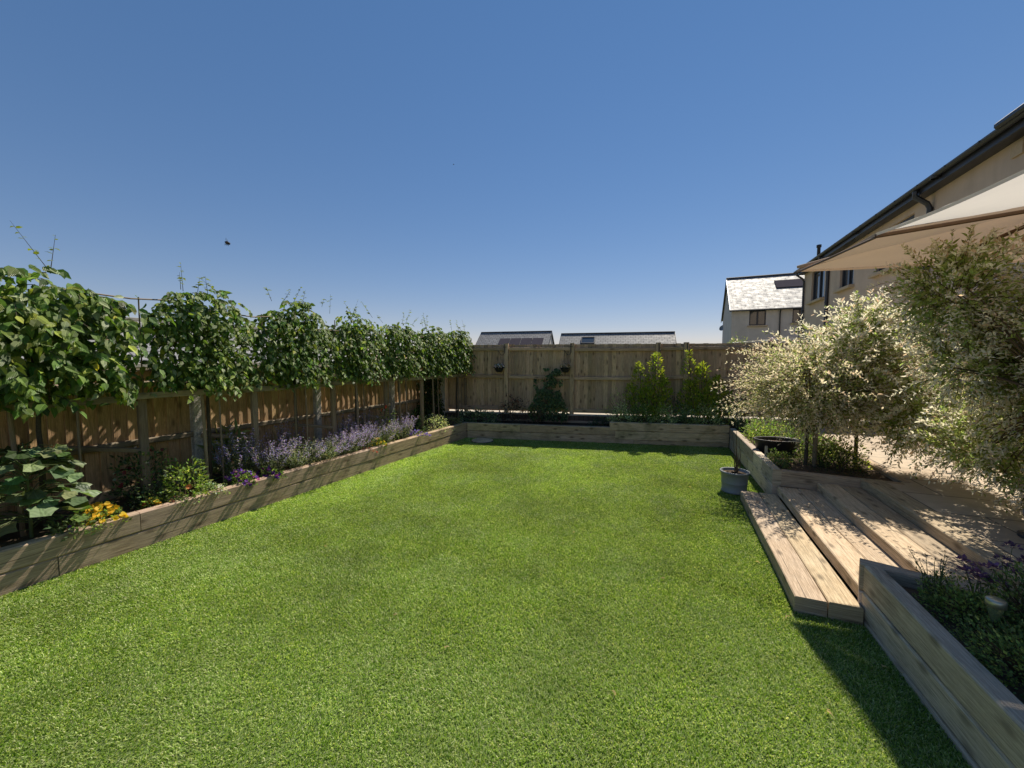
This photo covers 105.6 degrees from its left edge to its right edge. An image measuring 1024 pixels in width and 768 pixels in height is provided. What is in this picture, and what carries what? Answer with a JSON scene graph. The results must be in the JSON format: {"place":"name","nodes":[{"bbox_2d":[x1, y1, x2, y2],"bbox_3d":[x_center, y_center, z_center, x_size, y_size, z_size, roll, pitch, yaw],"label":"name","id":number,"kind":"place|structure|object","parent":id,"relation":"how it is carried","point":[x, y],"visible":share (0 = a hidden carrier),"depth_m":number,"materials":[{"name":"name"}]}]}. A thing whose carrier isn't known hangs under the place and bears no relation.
{"place":"outdoors","nodes":[
{"label":"outdoors","id":0,"kind":"place"},
{"bbox_2d":[0,419,460,547],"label":"soil","id":1,"kind":"structure","parent":0,"point":[8,539],"depth_m":3.93,"materials":[{"name":"soil"}]},
{"bbox_2d":[0,448,27,522],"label":"hollyhock plant","id":2,"kind":"object","parent":1,"relation":"on","point":[3,497],"visible":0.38,"depth_m":3.36,"materials":[{"name":"green plant"}]},
{"bbox_2d":[0,441,100,537],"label":"hollyhock plant","id":3,"kind":"object","parent":1,"relation":"on","point":[60,461],"visible":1,"depth_m":3.24,"materials":[{"name":"green plant"}]},
{"bbox_2d":[44,510,101,541],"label":"ground plant","id":4,"kind":"object","parent":1,"relation":"on","point":[70,523],"visible":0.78,"depth_m":3.32,"materials":[{"name":"green plant"}]},
{"bbox_2d":[0,222,164,527],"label":"hornbeam tree","id":5,"kind":"object","parent":1,"relation":"on","point":[71,363],"visible":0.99,"depth_m":3.39,"materials":[{"name":"green plant"}]},
{"bbox_2d":[70,500,131,531],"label":"pansy plant","id":6,"kind":"object","parent":1,"relation":"on","point":[95,509],"visible":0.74,"depth_m":3.52,"materials":[{"name":"yellow plant"}]},
{"bbox_2d":[103,442,182,508],"bbox_3d":[-3.885,0.938,4.072,0.721,0.663,0.605,0,4,-5],"label":"rose bush","id":7,"kind":"object","parent":1,"relation":"on","point":[118,490],"visible":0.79,"depth_m":4.03,"materials":[{"name":"green plant"}]},
{"bbox_2d":[122,484,166,510],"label":"shrub","id":8,"kind":"object","parent":1,"relation":"on","point":[144,493],"visible":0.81,"depth_m":3.92,"materials":[{"name":"green plant"}]},
{"bbox_2d":[136,496,162,510],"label":"pansy plant","id":9,"kind":"object","parent":1,"relation":"on","point":[152,501],"visible":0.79,"depth_m":3.86,"materials":[{"name":"yellow plant"}]},
{"bbox_2d":[158,456,219,503],"bbox_3d":[-3.537,1.023,4.219,0.671,0.476,0.583,0,4,-7],"label":"shrub","id":10,"kind":"object","parent":1,"relation":"on","point":[187,486],"visible":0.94,"depth_m":4.18,"materials":[{"name":"green plant"}]},
{"bbox_2d":[128,262,279,483],"bbox_3d":[-3.547,-0.055,4.632,0.971,2.610,1.741,2,4,22],"label":"hornbeam tree","id":11,"kind":"object","parent":1,"relation":"on","point":[204,349],"visible":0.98,"depth_m":4.38,"materials":[{"name":"green plant"}]},
{"bbox_2d":[195,481,230,497],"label":"daisy plant","id":12,"kind":"object","parent":1,"relation":"on","point":[215,487],"visible":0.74,"depth_m":4.29,"materials":[{"name":"green plant"}]},
{"bbox_2d":[197,417,265,480],"bbox_3d":[-3.649,0.799,5.033,0.843,0.751,0.745,2,4,22],"label":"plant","id":13,"kind":"object","parent":1,"relation":"on","point":[216,442],"visible":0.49,"depth_m":4.96,"materials":[{"name":"green plant"}]},
{"bbox_2d":[0,289,467,536],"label":"support frame","id":14,"kind":"object","parent":1,"relation":"on","point":[142,424],"visible":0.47,"depth_m":4.52,"materials":[{"name":"brown wood"}]},
{"bbox_2d":[212,426,264,481],"bbox_3d":[-3.416,0.850,4.841,0.521,0.699,0.590,2,4,22],"label":"catmint plant","id":15,"kind":"object","parent":1,"relation":"on","point":[242,458],"visible":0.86,"depth_m":4.81,"materials":[{"name":"purple plant"}]},
{"bbox_2d":[224,468,259,487],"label":"pansy plant","id":16,"kind":"object","parent":1,"relation":"on","point":[237,473],"visible":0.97,"depth_m":4.60,"materials":[{"name":"purple plant"}]},
{"bbox_2d":[256,465,287,479],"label":"pansy plant","id":17,"kind":"object","parent":1,"relation":"on","point":[278,475],"visible":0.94,"depth_m":4.88,"materials":[{"name":"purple plant"}]},
{"bbox_2d":[248,432,300,474],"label":"catmint plant","id":18,"kind":"object","parent":1,"relation":"on","point":[277,464],"visible":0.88,"depth_m":5.04,"materials":[{"name":"purple plant"}]},
{"bbox_2d":[230,287,341,458],"bbox_3d":[-3.138,-0.095,5.490,0.986,2.580,1.541,2,4,22],"label":"hornbeam tree","id":19,"kind":"object","parent":1,"relation":"on","point":[286,366],"visible":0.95,"depth_m":5.40,"materials":[{"name":"green plant"}]},
{"bbox_2d":[266,421,310,462],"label":"catmint plant","id":20,"kind":"object","parent":1,"relation":"on","point":[284,438],"visible":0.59,"depth_m":5.58,"materials":[{"name":"purple plant"}]},
{"bbox_2d":[277,434,326,468],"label":"catmint plant","id":21,"kind":"object","parent":1,"relation":"on","point":[295,462],"visible":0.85,"depth_m":5.33,"materials":[{"name":"purple plant"}]},
{"bbox_2d":[310,433,352,461],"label":"catmint plant","id":22,"kind":"object","parent":1,"relation":"on","point":[328,455],"visible":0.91,"depth_m":5.65,"materials":[{"name":"purple plant"}]},
{"bbox_2d":[323,412,359,448],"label":"catmint plant","id":23,"kind":"object","parent":1,"relation":"on","point":[342,424],"visible":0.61,"depth_m":6.34,"materials":[{"name":"purple plant"}]},
{"bbox_2d":[327,428,367,455],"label":"catmint plant","id":24,"kind":"object","parent":1,"relation":"on","point":[352,439],"visible":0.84,"depth_m":6.02,"materials":[{"name":"purple plant"}]},
{"bbox_2d":[317,294,390,444],"bbox_3d":[-2.652,-0.167,6.549,0.964,2.588,1.478,2,4,22],"label":"hornbeam tree","id":25,"kind":"object","parent":1,"relation":"on","point":[354,365],"visible":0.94,"depth_m":6.40,"materials":[{"name":"green plant"}]},
{"bbox_2d":[347,423,382,450],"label":"catmint plant","id":26,"kind":"object","parent":1,"relation":"on","point":[366,433],"visible":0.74,"depth_m":6.41,"materials":[{"name":"purple plant"}]},
{"bbox_2d":[351,406,378,441],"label":"catmint plant","id":27,"kind":"object","parent":1,"relation":"on","point":[362,423],"visible":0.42,"depth_m":6.91,"materials":[{"name":"purple plant"}]},
{"bbox_2d":[370,437,386,449],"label":"pansy plant","id":28,"kind":"object","parent":1,"relation":"on","point":[376,440],"visible":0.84,"depth_m":6.53,"materials":[{"name":"yellow plant"}]},
{"bbox_2d":[373,404,398,440],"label":"plant","id":29,"kind":"object","parent":1,"relation":"on","point":[382,410],"visible":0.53,"depth_m":7.13,"materials":[{"name":"green plant"}]},
{"bbox_2d":[371,418,408,443],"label":"catmint plant","id":30,"kind":"object","parent":1,"relation":"on","point":[387,438],"visible":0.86,"depth_m":6.80,"materials":[{"name":"purple plant"}]},
{"bbox_2d":[371,312,429,423],"bbox_3d":[-2.182,-0.198,7.527,0.949,2.522,1.500,3,5,40],"label":"hornbeam tree","id":31,"kind":"object","parent":1,"relation":"on","point":[401,353],"visible":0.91,"depth_m":7.34,"materials":[{"name":"green plant"}]},
{"bbox_2d":[389,413,418,438],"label":"catmint plant","id":32,"kind":"object","parent":1,"relation":"on","point":[406,433],"visible":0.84,"depth_m":7.31,"materials":[{"name":"purple plant"}]},
{"bbox_2d":[395,407,426,432],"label":"shrub","id":33,"kind":"object","parent":1,"relation":"on","point":[418,423],"visible":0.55,"depth_m":7.97,"materials":[{"name":"green plant"}]},
{"bbox_2d":[412,373,446,426],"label":"ivy plant","id":34,"kind":"object","parent":1,"relation":"on","point":[428,408],"visible":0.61,"depth_m":8.84,"materials":[{"name":"green plant"}]},
{"bbox_2d":[411,313,462,426],"bbox_3d":[-1.709,-0.275,8.526,0.883,2.547,1.703,2,4,22],"label":"hornbeam tree","id":35,"kind":"object","parent":1,"relation":"on","point":[432,355],"visible":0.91,"depth_m":8.29,"materials":[{"name":"green plant"}]},
{"bbox_2d":[422,414,454,431],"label":"lambs ear plant","id":36,"kind":"object","parent":1,"relation":"on","point":[431,425],"visible":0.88,"depth_m":8.15,"materials":[{"name":"green plant"}]},
{"bbox_2d":[0,437,971,767],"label":"lawn","id":37,"kind":"structure","parent":0,"point":[450,712],"depth_m":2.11,"materials":[{"name":"plant"}]},
{"bbox_2d":[471,438,492,443],"bbox_3d":[-0.649,1.236,8.511,0.484,0.032,0.484,2,4,22],"label":"drain cover","id":38,"kind":"object","parent":37,"relation":"on","point":[482,440],"visible":1,"depth_m":8.43,"materials":[{"name":"black metal"}]},
{"bbox_2d":[720,433,749,494],"bbox_3d":[3.009,1.035,5.245,0.362,0.845,0.362,2,4,22],"label":"plant pot","id":39,"kind":"object","parent":37,"relation":"on","point":[734,480],"visible":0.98,"depth_m":5.18,"materials":[{"name":"metal"}]},
{"bbox_2d":[0,0,1023,359],"label":"sky","id":40,"kind":"structure","parent":0,"point":[616,162],"materials":[{"name":"blue"}]},
{"bbox_2d":[461,421,606,425],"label":"soil","id":41,"kind":"structure","parent":0,"point":[546,423],"depth_m":9.07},
{"bbox_2d":[440,320,476,417],"bbox_3d":[-1.309,-0.302,9.304,0.857,2.500,1.537,2,4,22],"label":"hornbeam tree","id":42,"kind":"object","parent":41,"relation":"on","point":[460,345],"visible":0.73,"depth_m":9.19,"materials":[{"name":"green plant"}]},
{"bbox_2d":[449,407,503,422],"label":"hellebore plant","id":43,"kind":"object","parent":41,"relation":"on","point":[483,414],"visible":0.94,"depth_m":9.16,"materials":[{"name":"green plant"}]},
{"bbox_2d":[498,394,529,423],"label":"maple shrub","id":44,"kind":"object","parent":41,"relation":"on","point":[510,413],"visible":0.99,"depth_m":9.08,"materials":[{"name":"green plant"}]},
{"bbox_2d":[527,404,548,423],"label":"shrub","id":45,"kind":"object","parent":41,"relation":"on","point":[540,414],"visible":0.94,"depth_m":9.02,"materials":[{"name":"green plant"}]},
{"bbox_2d":[588,414,609,426],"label":"shrub","id":46,"kind":"object","parent":41,"relation":"on","point":[602,423],"visible":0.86,"depth_m":8.64,"materials":[{"name":"green plant"}]},
{"bbox_2d":[368,360,893,599],"bbox_3d":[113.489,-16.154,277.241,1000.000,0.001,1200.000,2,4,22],"label":"ground","id":47,"kind":"structure","parent":0,"point":[832,566],"depth_m":3.74,"materials":[{"name":"soil"}]},
{"bbox_2d":[6,317,346,371],"bbox_3d":[-11.910,-0.640,13.496,6.730,3.130,11.400,2,4,22],"label":"bungalow","id":48,"kind":"object","parent":47,"relation":"on","point":[138,366],"visible":0.01,"depth_m":11.96,"materials":[{"name":"stone"}]},
{"bbox_2d":[0,364,444,523],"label":"wooden fence","id":49,"kind":"object","parent":47,"relation":"on","point":[175,428],"visible":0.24,"depth_m":4.71,"materials":[{"name":"wood"}]},
{"bbox_2d":[0,422,467,595],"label":"sleeper wall","id":50,"kind":"structure","parent":47,"relation":"on","point":[33,561],"depth_m":3.95,"materials":[{"name":"brown wood"}]},
{"bbox_2d":[475,331,554,344],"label":"bungalow","id":51,"kind":"object","parent":47,"relation":"on","point":[519,338],"visible":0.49,"depth_m":42.08,"materials":[{"name":"tile"}]},
{"bbox_2d":[467,422,728,447],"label":"sleeper wall","id":52,"kind":"structure","parent":47,"relation":"on","point":[699,435],"depth_m":8.24,"materials":[{"name":"wood"}]},
{"bbox_2d":[559,331,676,343],"bbox_3d":[10.302,-2.911,38.676,10.912,4.441,7.253,1,4,16],"label":"bungalow","id":53,"kind":"object","parent":47,"relation":"on","point":[665,337],"visible":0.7,"depth_m":37.81,"materials":[{"name":"tile"}]},
{"bbox_2d":[581,337,594,343],"bbox_3d":[7.474,-4.311,38.282,1.340,0.723,0.916,1,4,16],"label":"roof window","id":54,"kind":"structure","parent":53,"relation":"in","point":[584,340],"depth_m":38.26,"materials":[{"name":"glass"}]},
{"bbox_2d":[729,425,910,498],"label":"sleeper wall","id":55,"kind":"structure","parent":47,"relation":"on","point":[769,476],"depth_m":4.89,"materials":[{"name":"brown wood"}]},
{"bbox_2d":[740,478,1023,624],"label":"timber steps","id":56,"kind":"structure","parent":47,"relation":"on","point":[846,528],"depth_m":3.30,"materials":[{"name":"brown wood"}]},
{"bbox_2d":[857,558,1023,767],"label":"sleeper wall","id":57,"kind":"structure","parent":47,"relation":"on","point":[972,704],"depth_m":1.92,"materials":[{"name":"wood"}]},
{"bbox_2d":[449,409,860,419],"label":"paving","id":58,"kind":"structure","parent":0,"point":[568,412],"depth_m":9.96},
{"bbox_2d":[445,410,905,432],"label":"plinth wall","id":59,"kind":"structure","parent":58,"relation":"on","point":[579,418],"depth_m":9.13,"materials":[{"name":"brick"}]},
{"bbox_2d":[445,340,950,420],"bbox_3d":[3.531,0.002,8.743,10.600,1.865,0.114,1,4,11],"label":"wooden fence","id":60,"kind":"object","parent":59,"relation":"on","point":[593,375],"visible":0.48,"depth_m":9.08,"materials":[{"name":"wood"}]},
{"bbox_2d":[527,368,568,423],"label":"climbing plant","id":61,"kind":"object","parent":60,"relation":"attached to","point":[544,392],"visible":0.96,"depth_m":9.06,"materials":[{"name":"green plant"}]},
{"bbox_2d":[607,419,824,426],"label":"soil","id":62,"kind":"structure","parent":0,"point":[625,420],"depth_m":8.44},
{"bbox_2d":[605,399,635,421],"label":"ground cover plant","id":63,"kind":"object","parent":62,"relation":"on","point":[623,412],"visible":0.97,"depth_m":8.42,"materials":[{"name":"green plant"}]},
{"bbox_2d":[599,384,641,420],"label":"shrub","id":64,"kind":"object","parent":62,"relation":"on","point":[621,407],"visible":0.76,"depth_m":8.60,"materials":[{"name":"green plant"}]},
{"bbox_2d":[628,400,655,423],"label":"ground cover plant","id":65,"kind":"object","parent":62,"relation":"on","point":[647,415],"visible":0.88,"depth_m":8.33,"materials":[{"name":"green plant"}]},
{"bbox_2d":[622,351,674,423],"bbox_3d":[2.927,0.105,8.392,1.141,1.639,0.817,2,4,22],"label":"laurel shrub","id":66,"kind":"object","parent":62,"relation":"on","point":[651,392],"visible":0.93,"depth_m":8.41,"materials":[{"name":"green plant"}]},
{"bbox_2d":[649,402,676,423],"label":"ground cover plant","id":67,"kind":"object","parent":62,"relation":"on","point":[662,417],"visible":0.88,"depth_m":8.24,"materials":[{"name":"green plant"}]},
{"bbox_2d":[657,392,687,421],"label":"shrub","id":68,"kind":"object","parent":62,"relation":"on","point":[672,408],"visible":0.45,"depth_m":8.50,"materials":[{"name":"green plant"}]},
{"bbox_2d":[668,404,697,424],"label":"ground cover plant","id":69,"kind":"object","parent":62,"relation":"on","point":[685,416],"visible":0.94,"depth_m":8.15,"materials":[{"name":"green plant"}]},
{"bbox_2d":[671,349,737,424],"bbox_3d":[4.087,0.082,8.254,1.298,1.669,0.792,2,4,22],"label":"laurel shrub","id":70,"kind":"object","parent":62,"relation":"on","point":[709,394],"visible":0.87,"depth_m":8.23,"materials":[{"name":"green plant"}]},
{"bbox_2d":[689,400,723,426],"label":"ground cover plant","id":71,"kind":"object","parent":62,"relation":"on","point":[704,420],"visible":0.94,"depth_m":8.06,"materials":[{"name":"green plant"}]},
{"bbox_2d":[715,402,748,427],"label":"ground cover plant","id":72,"kind":"object","parent":62,"relation":"on","point":[736,417],"visible":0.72,"depth_m":7.99,"materials":[{"name":"green plant"}]},
{"bbox_2d":[711,395,757,425],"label":"shrub","id":73,"kind":"object","parent":62,"relation":"on","point":[740,412],"visible":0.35,"depth_m":8.21,"materials":[{"name":"green plant"}]},
{"bbox_2d":[721,273,804,342],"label":"house","id":74,"kind":"structure","parent":0,"point":[754,307],"depth_m":26.71,"materials":[{"name":"paint"}]},
{"bbox_2d":[747,310,767,326],"bbox_3d":[16.561,-4.475,26.223,1.162,1.202,0.241,2,4,25],"label":"window","id":75,"kind":"structure","parent":74,"relation":"in","point":[756,318],"depth_m":26.27,"materials":[{"name":"glass"}]},
{"bbox_2d":[790,309,800,323],"bbox_3d":[18.712,-4.473,25.231,1.042,1.139,0.241,2,4,25],"label":"window","id":76,"kind":"structure","parent":74,"relation":"in","point":[795,316],"depth_m":25.39,"materials":[{"name":"glass"}]},
{"bbox_2d":[738,430,893,481],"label":"soil","id":77,"kind":"structure","parent":0,"point":[800,466],"depth_m":5.01,"materials":[{"name":"soil"}]},
{"bbox_2d":[742,419,774,445],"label":"shrub","id":78,"kind":"object","parent":77,"relation":"on","point":[754,430],"visible":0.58,"depth_m":6.61,"materials":[{"name":"green plant"}]},
{"bbox_2d":[737,416,794,437],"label":"shrub","id":79,"kind":"object","parent":77,"relation":"on","point":[763,425],"visible":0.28,"depth_m":7.15,"materials":[{"name":"green plant"}]},
{"bbox_2d":[753,436,799,454],"bbox_3d":[4.024,0.940,5.917,0.628,0.217,0.407,2,4,22],"label":"planter","id":80,"kind":"object","parent":77,"relation":"on","point":[771,442],"visible":0.76,"depth_m":5.80,"materials":[{"name":"black plastic"}]},
{"bbox_2d":[765,448,795,466],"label":"ground cover plant","id":81,"kind":"object","parent":77,"relation":"on","point":[774,455],"visible":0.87,"depth_m":5.38,"materials":[{"name":"green plant"}]},
{"bbox_2d":[772,459,790,469],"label":"ground cover plant","id":82,"kind":"object","parent":77,"relation":"on","point":[779,461],"visible":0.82,"depth_m":5.07,"materials":[{"name":"green plant"}]},
{"bbox_2d":[753,421,812,448],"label":"shrub","id":83,"kind":"object","parent":77,"relation":"on","point":[782,431],"visible":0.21,"depth_m":6.39,"materials":[{"name":"green plant"}]},
{"bbox_2d":[778,429,838,452],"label":"shrub","id":84,"kind":"object","parent":77,"relation":"on","point":[819,438],"visible":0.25,"depth_m":5.99,"materials":[{"name":"green plant"}]},
{"bbox_2d":[711,328,928,466],"bbox_3d":[4.065,0.239,5.238,2.328,1.896,2.242,-2,4,-33],"label":"willow tree","id":85,"kind":"object","parent":77,"relation":"on","point":[781,389],"visible":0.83,"depth_m":4.97,"materials":[{"name":"green plant"}]},
{"bbox_2d":[793,439,848,466],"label":"shrub","id":86,"kind":"object","parent":77,"relation":"on","point":[819,452],"visible":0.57,"depth_m":5.24,"materials":[{"name":"green plant"}]},
{"bbox_2d":[807,444,870,476],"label":"shrub","id":87,"kind":"object","parent":77,"relation":"on","point":[842,468],"visible":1,"depth_m":4.90,"materials":[{"name":"green plant"}]},
{"bbox_2d":[808,434,873,469],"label":"shrub","id":88,"kind":"object","parent":77,"relation":"on","point":[849,449],"visible":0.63,"depth_m":5.12,"materials":[{"name":"green plant"}]},
{"bbox_2d":[746,284,983,478],"bbox_3d":[4.601,-0.052,5.045,2.047,2.452,2.594,-1,4,-20],"label":"willow tree","id":89,"kind":"object","parent":77,"relation":"on","point":[852,325],"visible":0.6,"depth_m":4.74,"materials":[{"name":"green plant"}]},
{"bbox_2d":[818,426,1023,561],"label":"patio","id":90,"kind":"structure","parent":0,"point":[978,514],"depth_m":3.89,"materials":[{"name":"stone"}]},
{"bbox_2d":[793,103,1023,443],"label":"house","id":91,"kind":"structure","parent":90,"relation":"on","point":[996,155],"depth_m":8.43,"materials":[{"name":"paint"}]},
{"bbox_2d":[806,271,824,304],"bbox_3d":[11.653,-3.753,14.833,0.271,1.270,1.630,2,4,22],"label":"window","id":92,"kind":"structure","parent":91,"relation":"in","point":[819,276],"depth_m":14.97,"materials":[{"name":"glass"}]},
{"bbox_2d":[833,257,853,293],"bbox_3d":[10.647,-3.609,12.375,0.271,1.240,1.250,2,4,22],"label":"window","id":93,"kind":"structure","parent":91,"relation":"in","point":[847,275],"depth_m":12.44,"materials":[{"name":"glass"}]},
{"bbox_2d":[868,214,914,278],"bbox_3d":[9.578,-3.420,9.767,0.271,1.160,1.900,2,4,22],"label":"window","id":94,"kind":"structure","parent":91,"relation":"in","point":[876,274],"depth_m":9.99,"materials":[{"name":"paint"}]},
{"bbox_2d":[796,170,1023,538],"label":"parasol","id":95,"kind":"object","parent":90,"relation":"on","point":[999,204],"visible":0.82,"depth_m":3.18,"materials":[{"name":"beige fabric"}]},
{"bbox_2d":[864,222,1023,513],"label":"willow tree","id":96,"kind":"object","parent":90,"relation":"on","point":[993,350],"visible":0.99,"depth_m":3.23,"materials":[{"name":"green plant"}]},
{"bbox_2d":[900,585,1023,703],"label":"soil","id":97,"kind":"structure","parent":0,"point":[1018,690],"depth_m":2.10,"materials":[{"name":"soil"}]},
{"bbox_2d":[909,547,951,607],"bbox_3d":[2.539,1.161,2.359,0.233,0.329,0.207,-2,4,-25],"label":"seedhead plant","id":98,"kind":"object","parent":97,"relation":"on","point":[929,578],"visible":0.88,"depth_m":2.33,"materials":[{"name":"green plant"}]},
{"bbox_2d":[911,569,1023,656],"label":"herb plant","id":99,"kind":"object","parent":97,"relation":"on","point":[958,597],"visible":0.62,"depth_m":2.19,"materials":[{"name":"green plant"}]},
{"bbox_2d":[951,554,1011,618],"bbox_3d":[2.649,1.157,2.225,0.210,0.356,0.226,2,4,22],"label":"verbena plant","id":100,"kind":"object","parent":97,"relation":"on","point":[978,574],"visible":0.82,"depth_m":2.20,"materials":[{"name":"purple plant"}]},
{"bbox_2d":[948,612,1023,698],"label":"herb plant","id":101,"kind":"object","parent":97,"relation":"on","point":[1000,647],"visible":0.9,"depth_m":1.83,"materials":[{"name":"green plant"}]},
{"bbox_2d":[960,561,1023,647],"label":"herb plant","id":102,"kind":"object","parent":97,"relation":"on","point":[1010,595],"visible":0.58,"depth_m":2.06,"materials":[{"name":"green plant"}]},
{"bbox_2d":[984,595,1007,654],"bbox_3d":[2.399,1.208,1.936,0.072,0.288,0.072,2,4,22],"label":"garden light","id":103,"kind":"object","parent":97,"relation":"on","point":[997,607],"visible":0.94,"depth_m":1.92,"materials":[{"name":"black metal"}]},
{"bbox_2d":[991,540,1023,613],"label":"verbena plant","id":104,"kind":"object","parent":97,"relation":"on","point":[1011,543],"visible":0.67,"depth_m":2.18,"materials":[{"name":"purple plant"}]},
{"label":"basket bracket","id":105,"kind":"object","parent":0,"visible":0},
{"bbox_2d":[493,351,504,371],"bbox_3d":[-0.306,-0.538,9.287,0.302,0.511,0.303,2,4,22],"label":"hanging basket","id":106,"kind":"object","parent":105,"relation":"hanging from","point":[498,369],"visible":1,"depth_m":9.23,"materials":[{"name":"black plastic"}]},
{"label":"basket bracket","id":107,"kind":"object","parent":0,"visible":0},
{"bbox_2d":[559,351,570,372],"bbox_3d":[1.232,-0.519,8.996,0.304,0.511,0.302,2,4,22],"label":"hanging basket","id":108,"kind":"object","parent":107,"relation":"hanging from","point":[566,369],"visible":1,"depth_m":8.93,"materials":[{"name":"black plastic"}]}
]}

